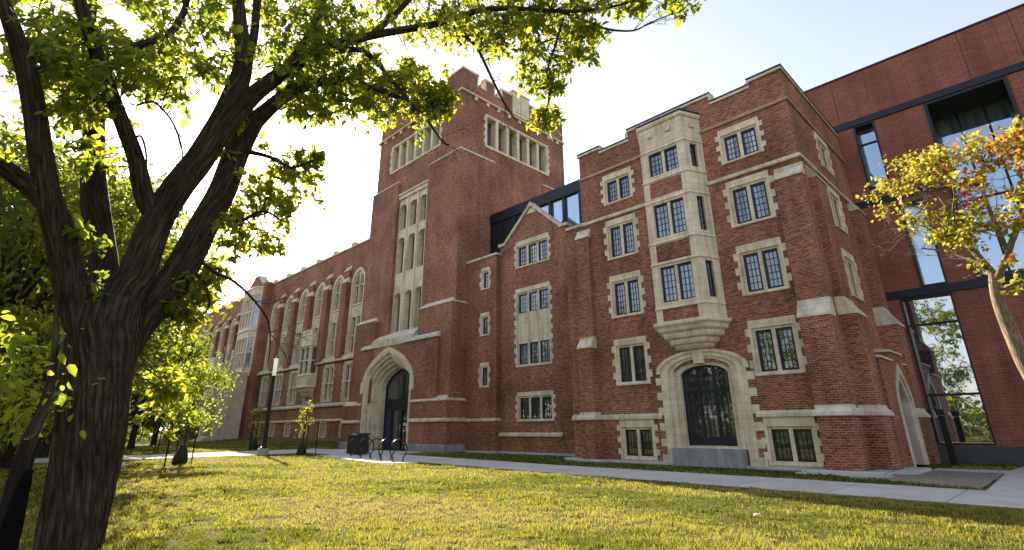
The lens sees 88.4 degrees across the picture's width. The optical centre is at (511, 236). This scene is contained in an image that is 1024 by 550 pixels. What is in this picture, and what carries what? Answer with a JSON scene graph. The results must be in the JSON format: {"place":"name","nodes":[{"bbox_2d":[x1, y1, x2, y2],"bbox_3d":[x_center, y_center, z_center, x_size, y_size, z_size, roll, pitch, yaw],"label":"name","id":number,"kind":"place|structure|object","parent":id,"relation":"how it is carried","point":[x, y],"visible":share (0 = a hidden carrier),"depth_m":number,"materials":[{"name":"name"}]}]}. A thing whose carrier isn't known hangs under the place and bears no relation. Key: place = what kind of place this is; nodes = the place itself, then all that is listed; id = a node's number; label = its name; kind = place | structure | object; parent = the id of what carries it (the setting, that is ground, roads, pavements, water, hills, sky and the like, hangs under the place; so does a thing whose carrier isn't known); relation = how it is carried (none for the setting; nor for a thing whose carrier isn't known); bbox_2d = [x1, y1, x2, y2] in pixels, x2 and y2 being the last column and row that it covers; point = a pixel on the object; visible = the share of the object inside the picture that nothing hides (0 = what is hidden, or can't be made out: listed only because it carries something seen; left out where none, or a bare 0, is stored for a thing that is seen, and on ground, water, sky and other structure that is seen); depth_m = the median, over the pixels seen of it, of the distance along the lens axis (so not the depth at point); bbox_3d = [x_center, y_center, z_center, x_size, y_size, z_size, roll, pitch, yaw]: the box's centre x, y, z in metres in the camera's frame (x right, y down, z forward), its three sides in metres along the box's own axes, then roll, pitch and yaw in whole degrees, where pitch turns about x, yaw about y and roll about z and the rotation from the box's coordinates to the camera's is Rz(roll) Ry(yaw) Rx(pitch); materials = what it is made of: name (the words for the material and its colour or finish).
{"place":"outdoors","nodes":[
{"label":"outdoors","id":0,"kind":"place"},
{"bbox_2d":[34,450,295,462],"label":"cross path","id":1,"kind":"structure","parent":0,"point":[154,456],"depth_m":34.19,"materials":[{"name":"concrete"}]},
{"bbox_2d":[0,433,1023,549],"bbox_3d":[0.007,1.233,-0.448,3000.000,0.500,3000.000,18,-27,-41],"label":"ground","id":2,"kind":"structure","parent":0,"point":[401,541],"depth_m":10.42,"materials":[{"name":"green plant"}]},
{"bbox_2d":[28,438,41,469],"bbox_3d":[-3.583,2.215,3.692,0.171,1.504,0.041,-8,-21,20],"label":"stake","id":3,"kind":"object","parent":2,"relation":"on","point":[32,460],"visible":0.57,"depth_m":3.88,"materials":[{"name":"brown wood"}]},
{"bbox_2d":[0,300,105,503],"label":"young tree","id":4,"kind":"object","parent":2,"relation":"on","point":[36,423],"visible":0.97,"depth_m":4.09,"materials":[{"name":"green plant"}]},
{"bbox_2d":[0,469,32,549],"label":"watering bag","id":5,"kind":"object","parent":4,"relation":"attached to","point":[11,528],"visible":0.99,"depth_m":3.48,"materials":[{"name":"plastic"}]},
{"bbox_2d":[0,374,153,446],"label":"broadleaf tree","id":6,"kind":"object","parent":2,"relation":"on","point":[50,446],"depth_m":44.69,"materials":[{"name":"green plant"}]},
{"bbox_2d":[0,295,158,436],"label":"young tree","id":7,"kind":"object","parent":2,"relation":"on","point":[39,331],"visible":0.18,"depth_m":14.01,"materials":[{"name":"green plant"}]},
{"bbox_2d":[0,401,201,443],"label":"distant woodland","id":8,"kind":"object","parent":2,"relation":"on","point":[145,434],"visible":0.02,"depth_m":76.83,"materials":[{"name":"green plant"}]},
{"bbox_2d":[0,178,217,457],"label":"broadleaf tree","id":9,"kind":"object","parent":2,"relation":"on","point":[43,449],"visible":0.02,"depth_m":32.96,"materials":[{"name":"green plant"}]},
{"bbox_2d":[0,124,240,468],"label":"broadleaf tree","id":10,"kind":"object","parent":2,"relation":"on","point":[6,458],"visible":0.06,"depth_m":25.36,"materials":[{"name":"green plant"}]},
{"bbox_2d":[0,99,253,453],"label":"broadleaf tree","id":11,"kind":"object","parent":2,"relation":"on","point":[14,260],"visible":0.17,"depth_m":17.56,"materials":[{"name":"green plant"}]},
{"bbox_2d":[153,422,160,452],"bbox_3d":[-25.195,14.282,37.416,0.070,2.100,0.061,18,-27,-41],"label":"stake","id":12,"kind":"object","parent":2,"relation":"on","point":[157,438],"visible":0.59,"depth_m":37.39,"materials":[{"name":"wood"}]},
{"bbox_2d":[157,422,163,451],"bbox_3d":[-26.453,15.066,39.698,0.070,2.200,0.061,18,-27,-41],"label":"stake","id":13,"kind":"object","parent":2,"relation":"on","point":[160,437],"visible":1,"depth_m":39.64,"materials":[{"name":"wood"}]},
{"bbox_2d":[163,421,173,466],"bbox_3d":[-15.670,9.333,24.102,0.070,2.200,0.061,18,-27,-41],"label":"stake","id":14,"kind":"object","parent":2,"relation":"on","point":[167,448],"visible":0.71,"depth_m":23.94,"materials":[{"name":"wood"}]},
{"bbox_2d":[126,320,214,448],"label":"broadleaf tree","id":15,"kind":"object","parent":2,"relation":"on","point":[132,439],"visible":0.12,"depth_m":49.22,"materials":[{"name":"green plant"}]},
{"bbox_2d":[131,337,209,444],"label":"broadleaf tree","id":16,"kind":"object","parent":2,"relation":"on","point":[154,436],"visible":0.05,"depth_m":59.68,"materials":[{"name":"green plant"}]},
{"bbox_2d":[131,308,209,404],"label":"broadleaf tree","id":17,"kind":"object","parent":2,"relation":"on","point":[173,362],"visible":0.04,"depth_m":49.30,"materials":[{"name":"green plant"}]},
{"bbox_2d":[171,444,187,463],"bbox_3d":[-16.300,10.700,25.953,0.671,0.903,0.722,18,-27,-41],"label":"watering bag","id":18,"kind":"object","parent":2,"relation":"on","point":[180,456],"visible":0.98,"depth_m":25.70,"materials":[{"name":"green plastic"}]},
{"bbox_2d":[145,355,241,443],"bbox_3d":[-16.042,8.705,26.660,3.944,5.341,3.470,3,-20,-8],"label":"sapling","id":19,"kind":"object","parent":2,"relation":"on","point":[211,377],"visible":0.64,"depth_m":26.80,"materials":[{"name":"green plant"}]},
{"bbox_2d":[191,419,199,459],"bbox_3d":[-17.544,11.207,29.227,0.070,2.200,0.061,18,-27,-41],"label":"stake","id":20,"kind":"object","parent":2,"relation":"on","point":[194,444],"visible":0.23,"depth_m":29.09,"materials":[{"name":"wood"}]},
{"bbox_2d":[249,438,257,449],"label":"watering bag","id":21,"kind":"object","parent":2,"relation":"on","point":[254,444],"visible":0.84,"depth_m":43.24,"materials":[{"name":"green plastic"}]},
{"bbox_2d":[248,406,270,437],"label":"sapling","id":22,"kind":"object","parent":2,"relation":"on","point":[258,421],"visible":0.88,"depth_m":43.85,"materials":[{"name":"green plant"}]},
{"bbox_2d":[257,356,278,455],"bbox_3d":[-16.036,11.133,34.886,0.680,6.290,0.680,18,-27,-41],"label":"lamp post","id":23,"kind":"object","parent":2,"relation":"on","point":[263,449],"visible":0.86,"depth_m":34.61,"materials":[{"name":"metal"}]},
{"bbox_2d":[296,442,304,454],"bbox_3d":[-13.716,13.801,34.310,0.562,0.756,0.576,18,-27,-41],"label":"watering bag","id":24,"kind":"object","parent":2,"relation":"on","point":[301,449],"visible":1,"depth_m":34.09,"materials":[{"name":"green plastic"}]},
{"bbox_2d":[294,400,314,443],"bbox_3d":[-13.749,12.567,34.633,1.336,3.503,1.454,18,-27,-41],"label":"sapling","id":25,"kind":"object","parent":2,"relation":"on","point":[303,429],"visible":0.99,"depth_m":34.66,"materials":[{"name":"green plant"}]},
{"bbox_2d":[315,420,319,454],"bbox_3d":[-12.631,13.030,34.173,0.070,2.100,0.061,18,-27,-41],"label":"stake","id":26,"kind":"object","parent":2,"relation":"on","point":[317,437],"visible":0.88,"depth_m":34.15,"materials":[{"name":"wood"}]},
{"bbox_2d":[0,0,705,549],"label":"elm tree","id":27,"kind":"object","parent":2,"relation":"on","point":[114,308],"visible":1,"depth_m":9.10,"materials":[{"name":"green plant"}]},
{"bbox_2d":[316,455,418,463],"bbox_3d":[-8.434,12.207,28.867,1.690,0.060,11.181,15,-25,-37],"label":"bike pad","id":28,"kind":"object","parent":2,"relation":"on","point":[374,460],"visible":0.73,"depth_m":28.12,"materials":[{"name":"concrete"}]},
{"bbox_2d":[348,437,363,455],"bbox_3d":[-9.405,12.680,31.780,1.003,1.050,0.170,16,-26,-38],"label":"bike rack loop","id":29,"kind":"object","parent":28,"relation":"on","point":[350,442],"visible":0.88,"depth_m":31.80,"materials":[{"name":"black metal"}]},
{"bbox_2d":[358,438,373,457],"bbox_3d":[-8.410,12.170,30.394,1.003,1.050,0.170,16,-26,-38],"label":"bike rack loop","id":30,"kind":"object","parent":28,"relation":"on","point":[361,441],"visible":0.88,"depth_m":30.40,"materials":[{"name":"black metal"}]},
{"bbox_2d":[368,438,383,458],"bbox_3d":[-7.500,11.680,29.061,1.003,1.050,0.170,16,-26,-38],"label":"bike rack loop","id":31,"kind":"object","parent":28,"relation":"on","point":[369,444],"visible":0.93,"depth_m":29.04,"materials":[{"name":"black metal"}]},
{"bbox_2d":[378,439,394,459],"bbox_3d":[-6.590,11.191,27.728,1.003,1.050,0.170,16,-26,-38],"label":"bike rack loop","id":32,"kind":"object","parent":28,"relation":"on","point":[380,444],"visible":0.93,"depth_m":27.71,"materials":[{"name":"black metal"}]},
{"bbox_2d":[390,439,406,461],"bbox_3d":[-5.694,10.720,26.448,1.003,1.050,0.170,16,-26,-38],"label":"bike rack loop","id":33,"kind":"object","parent":28,"relation":"on","point":[391,446],"visible":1,"depth_m":26.46,"materials":[{"name":"black metal"}]},
{"bbox_2d":[175,63,940,475],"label":"brick hall","id":34,"kind":"structure","parent":2,"relation":"on","point":[701,285],"depth_m":27.77,"materials":[{"name":"red brick"}]},
{"bbox_2d":[206,325,216,367],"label":"tall window","id":35,"kind":"structure","parent":34,"relation":"in","point":[215,328],"depth_m":87.24,"materials":[{"name":"stone"}]},
{"bbox_2d":[216,322,225,359],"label":"tall window","id":36,"kind":"structure","parent":34,"relation":"in","point":[221,334],"depth_m":84.46,"materials":[{"name":"stone"}]},
{"bbox_2d":[222,318,235,373],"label":"tall window","id":37,"kind":"structure","parent":34,"relation":"in","point":[234,320],"depth_m":81.15,"materials":[{"name":"stone"}]},
{"bbox_2d":[254,424,260,436],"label":"basement window","id":38,"kind":"structure","parent":34,"relation":"in","point":[259,425],"depth_m":65.27,"materials":[{"name":"stone"}]},
{"bbox_2d":[258,375,268,407],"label":"ground floor window","id":39,"kind":"structure","parent":34,"relation":"in","point":[264,381],"depth_m":67.06,"materials":[{"name":"stone"}]},
{"bbox_2d":[263,300,278,370],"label":"tall window","id":40,"kind":"structure","parent":34,"relation":"in","point":[273,316],"depth_m":69.84,"materials":[{"name":"stone"}]},
{"bbox_2d":[268,423,274,436],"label":"basement window","id":41,"kind":"structure","parent":34,"relation":"in","point":[271,431],"depth_m":62.47,"materials":[{"name":"stone"}]},
{"bbox_2d":[272,372,283,405],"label":"ground floor window","id":42,"kind":"structure","parent":34,"relation":"in","point":[279,377],"depth_m":64.13,"materials":[{"name":"stone"}]},
{"bbox_2d":[277,295,292,367],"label":"tall window","id":43,"kind":"structure","parent":34,"relation":"in","point":[288,305],"depth_m":67.02,"materials":[{"name":"stone"}]},
{"bbox_2d":[283,423,290,436],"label":"basement window","id":44,"kind":"structure","parent":34,"relation":"in","point":[286,432],"depth_m":59.63,"materials":[{"name":"stone"}]},
{"bbox_2d":[286,370,297,404],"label":"ground floor window","id":45,"kind":"structure","parent":34,"relation":"in","point":[291,394],"depth_m":61.28,"materials":[{"name":"stone"}]},
{"bbox_2d":[291,288,308,364],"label":"tall window","id":46,"kind":"structure","parent":34,"relation":"in","point":[295,356],"depth_m":64.08,"materials":[{"name":"stone"}]},
{"bbox_2d":[300,422,307,436],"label":"basement window","id":47,"kind":"structure","parent":34,"relation":"in","point":[301,434],"depth_m":56.70,"materials":[{"name":"stone"}]},
{"bbox_2d":[302,391,313,403],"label":"ground floor window","id":48,"kind":"structure","parent":34,"relation":"in","point":[305,400],"depth_m":57.74,"materials":[{"name":"stone"}]},
{"bbox_2d":[311,282,325,332],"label":"tall window","id":49,"kind":"structure","parent":34,"relation":"in","point":[319,293],"depth_m":61.84,"materials":[{"name":"stone"}]},
{"bbox_2d":[318,422,326,437],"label":"basement window","id":50,"kind":"structure","parent":34,"relation":"in","point":[322,431],"depth_m":53.80,"materials":[{"name":"stone"}]},
{"bbox_2d":[320,363,334,402],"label":"ground floor window","id":51,"kind":"structure","parent":34,"relation":"in","point":[326,395],"depth_m":55.47,"materials":[{"name":"stone"}]},
{"bbox_2d":[325,275,343,357],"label":"tall window","id":52,"kind":"structure","parent":34,"relation":"in","point":[336,293],"depth_m":58.19,"materials":[{"name":"stone"}]},
{"bbox_2d":[338,424,341,437],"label":"basement window","id":53,"kind":"structure","parent":34,"relation":"in","point":[340,426],"depth_m":51.13,"materials":[{"name":"stone"}]},
{"bbox_2d":[340,360,352,400],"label":"ground floor window","id":54,"kind":"structure","parent":34,"relation":"in","point":[346,381],"depth_m":52.74,"materials":[{"name":"stone"}]},
{"bbox_2d":[345,267,364,353],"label":"tall window","id":55,"kind":"structure","parent":34,"relation":"in","point":[358,281],"depth_m":55.27,"materials":[{"name":"stone"}]},
{"bbox_2d":[391,179,427,332],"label":"great window","id":56,"kind":"structure","parent":34,"relation":"in","point":[407,296],"depth_m":46.89,"materials":[{"name":"stone"}]},
{"bbox_2d":[389,120,442,174],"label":"belfry window","id":57,"kind":"structure","parent":34,"relation":"in","point":[405,152],"depth_m":50.98,"materials":[{"name":"stone"}]},
{"bbox_2d":[478,362,489,387],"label":"window","id":58,"kind":"structure","parent":34,"relation":"in","point":[484,379],"depth_m":37.41,"materials":[{"name":"beige stone"}]},
{"bbox_2d":[479,312,490,336],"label":"window","id":59,"kind":"structure","parent":34,"relation":"in","point":[484,319],"depth_m":38.66,"materials":[{"name":"beige stone"}]},
{"bbox_2d":[480,266,490,290],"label":"window","id":60,"kind":"structure","parent":34,"relation":"in","point":[485,273],"depth_m":39.83,"materials":[{"name":"beige stone"}]},
{"bbox_2d":[484,113,549,175],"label":"belfry window","id":61,"kind":"structure","parent":34,"relation":"in","point":[535,156],"depth_m":50.68,"materials":[{"name":"stone"}]},
{"bbox_2d":[514,232,550,268],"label":"window","id":62,"kind":"structure","parent":34,"relation":"in","point":[533,250],"depth_m":37.49,"materials":[{"name":"beige stone"}]},
{"bbox_2d":[514,281,553,367],"bbox_3d":[1.487,5.974,35.701,0.240,5.430,3.560,18,-27,-41],"label":"window","id":63,"kind":"structure","parent":34,"relation":"in","point":[533,306],"depth_m":35.86,"materials":[{"name":"beige stone"}]},
{"bbox_2d":[520,340,549,364],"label":"window","id":64,"kind":"structure","parent":34,"relation":"in","point":[545,345],"depth_m":35.13,"materials":[{"name":"glass"}]},
{"bbox_2d":[515,390,555,421],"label":"window","id":65,"kind":"structure","parent":34,"relation":"in","point":[534,406],"depth_m":33.91,"materials":[{"name":"beige stone"}]},
{"bbox_2d":[490,179,581,253],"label":"rooftop extension","id":66,"kind":"object","parent":34,"relation":"on","point":[561,204],"visible":0.27,"depth_m":40.35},
{"bbox_2d":[600,166,635,206],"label":"window","id":67,"kind":"structure","parent":34,"relation":"in","point":[617,186],"depth_m":29.19,"materials":[{"name":"beige stone"}]},
{"bbox_2d":[603,212,640,260],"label":"window","id":68,"kind":"structure","parent":34,"relation":"in","point":[621,241],"depth_m":28.19,"materials":[{"name":"beige stone"}]},
{"bbox_2d":[607,270,645,318],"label":"window","id":69,"kind":"structure","parent":34,"relation":"in","point":[626,290],"depth_m":27.11,"materials":[{"name":"beige stone"}]},
{"bbox_2d":[611,335,652,385],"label":"window","id":70,"kind":"structure","parent":34,"relation":"in","point":[631,362],"depth_m":25.97,"materials":[{"name":"beige stone"}]},
{"bbox_2d":[617,419,659,460],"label":"window","id":71,"kind":"structure","parent":34,"relation":"in","point":[637,438],"depth_m":24.70,"materials":[{"name":"beige stone"}]},
{"bbox_2d":[656,349,768,468],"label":"arched window","id":72,"kind":"structure","parent":34,"relation":"in","point":[707,405],"depth_m":22.79,"materials":[{"name":"beige stone"}]},
{"bbox_2d":[715,116,765,165],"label":"window","id":73,"kind":"structure","parent":34,"relation":"in","point":[742,140],"depth_m":24.61,"materials":[{"name":"beige stone"}]},
{"bbox_2d":[723,170,778,228],"bbox_3d":[10.669,-1.634,23.585,0.300,2.270,2.230,18,-27,-41],"label":"window","id":74,"kind":"structure","parent":34,"relation":"in","point":[750,198],"depth_m":23.61,"materials":[{"name":"beige stone"}]},
{"bbox_2d":[733,236,792,296],"bbox_3d":[10.686,1.317,22.512,0.300,2.270,2.230,18,-27,-41],"label":"window","id":75,"kind":"structure","parent":34,"relation":"in","point":[761,269],"depth_m":22.53,"materials":[{"name":"beige stone"}]},
{"bbox_2d":[744,315,806,376],"bbox_3d":[10.704,4.447,21.375,0.300,2.270,2.230,18,-27,-41],"label":"window","id":76,"kind":"structure","parent":34,"relation":"in","point":[776,345],"depth_m":21.40,"materials":[{"name":"beige stone"}]},
{"bbox_2d":[761,416,824,468],"bbox_3d":[10.724,7.830,20.145,0.300,1.830,2.230,18,-27,-41],"label":"window","id":77,"kind":"structure","parent":34,"relation":"in","point":[790,441],"depth_m":20.13,"materials":[{"name":"beige stone"}]},
{"bbox_2d":[813,131,835,178],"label":"window","id":78,"kind":"structure","parent":34,"relation":"in","point":[823,155],"depth_m":26.34,"materials":[{"name":"beige stone"}]},
{"bbox_2d":[826,184,849,236],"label":"window","id":79,"kind":"structure","parent":34,"relation":"in","point":[836,205],"depth_m":25.46,"materials":[{"name":"beige stone"}]},
{"bbox_2d":[840,247,864,302],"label":"window","id":80,"kind":"structure","parent":34,"relation":"in","point":[851,269],"depth_m":24.34,"materials":[{"name":"beige stone"}]},
{"bbox_2d":[796,472,894,477],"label":"paving slab","id":81,"kind":"structure","parent":2,"relation":"on","point":[851,475],"depth_m":17.25,"materials":[{"name":"concrete"}]},
{"bbox_2d":[804,3,1023,464],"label":"modern building","id":82,"kind":"structure","parent":2,"relation":"on","point":[950,88],"depth_m":25.84,"materials":[{"name":"brick"}]},
{"bbox_2d":[853,121,890,188],"bbox_3d":[19.558,-4.344,28.580,0.700,3.776,0.966,18,-27,-41],"label":"window","id":83,"kind":"structure","parent":82,"relation":"in","point":[871,155],"depth_m":28.81,"materials":[{"name":"blue glass"}]},
{"bbox_2d":[899,198,947,286],"bbox_3d":[20.260,0.306,25.974,0.450,4.346,0.996,18,-27,-41],"label":"window","id":84,"kind":"structure","parent":82,"relation":"in","point":[930,269],"depth_m":25.80,"materials":[{"name":"blue glass"}]},
{"bbox_2d":[900,292,995,444],"bbox_3d":[19.938,5.997,24.250,0.400,6.656,1.996,18,-27,-41],"label":"window","id":85,"kind":"structure","parent":82,"relation":"in","point":[948,377],"depth_m":24.27,"materials":[{"name":"clear glass"}]},
{"bbox_2d":[923,75,1023,277],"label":"window","id":86,"kind":"structure","parent":82,"relation":"in","point":[971,109],"depth_m":26.53,"materials":[{"name":"blue glass"}]},
{"bbox_2d":[840,470,1003,488],"bbox_3d":[13.232,7.813,17.098,6.450,0.060,3.710,18,-27,-41],"label":"gravel bed","id":87,"kind":"object","parent":2,"relation":"on","point":[966,479],"visible":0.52,"depth_m":16.39,"materials":[{"name":"grey gravel"}]},
{"bbox_2d":[855,114,1023,378],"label":"maple tree","id":88,"kind":"object","parent":2,"relation":"on","point":[960,233],"visible":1,"depth_m":9.27,"materials":[{"name":"yellow plant"}]},
{"bbox_2d":[935,409,958,465],"bbox_3d":[18.293,8.425,22.152,0.330,2.200,0.290,18,-27,-41],"label":"bollard light","id":89,"kind":"object","parent":2,"relation":"on","point":[948,440],"visible":0.93,"depth_m":22.08,"materials":[{"name":"black metal"}]},
{"bbox_2d":[932,467,1023,492],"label":"entrance walk","id":90,"kind":"structure","parent":2,"relation":"on","point":[1011,481],"depth_m":16.19,"materials":[{"name":"concrete"}]},
{"bbox_2d":[0,0,1023,430],"label":"sky","id":91,"kind":"structure","parent":0,"point":[644,73],"materials":[{"name":"white"}]},
{"bbox_2d":[281,448,1023,509],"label":"sidewalk","id":92,"kind":"structure","parent":0,"point":[1011,500],"depth_m":15.52,"materials":[{"name":"concrete"}]},
{"bbox_2d":[346,433,370,453],"bbox_3d":[-10.017,13.434,34.229,0.955,1.250,1.440,18,-27,-41],"label":"litter bin","id":93,"kind":"object","parent":92,"relation":"on","point":[353,446],"visible":0.95,"depth_m":33.86,"materials":[{"name":"black metal"}]},
{"bbox_2d":[418,453,964,488],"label":"verge grass","id":94,"kind":"structure","parent":0,"point":[780,475],"depth_m":20.62,"materials":[{"name":"green plant"}]}
]}

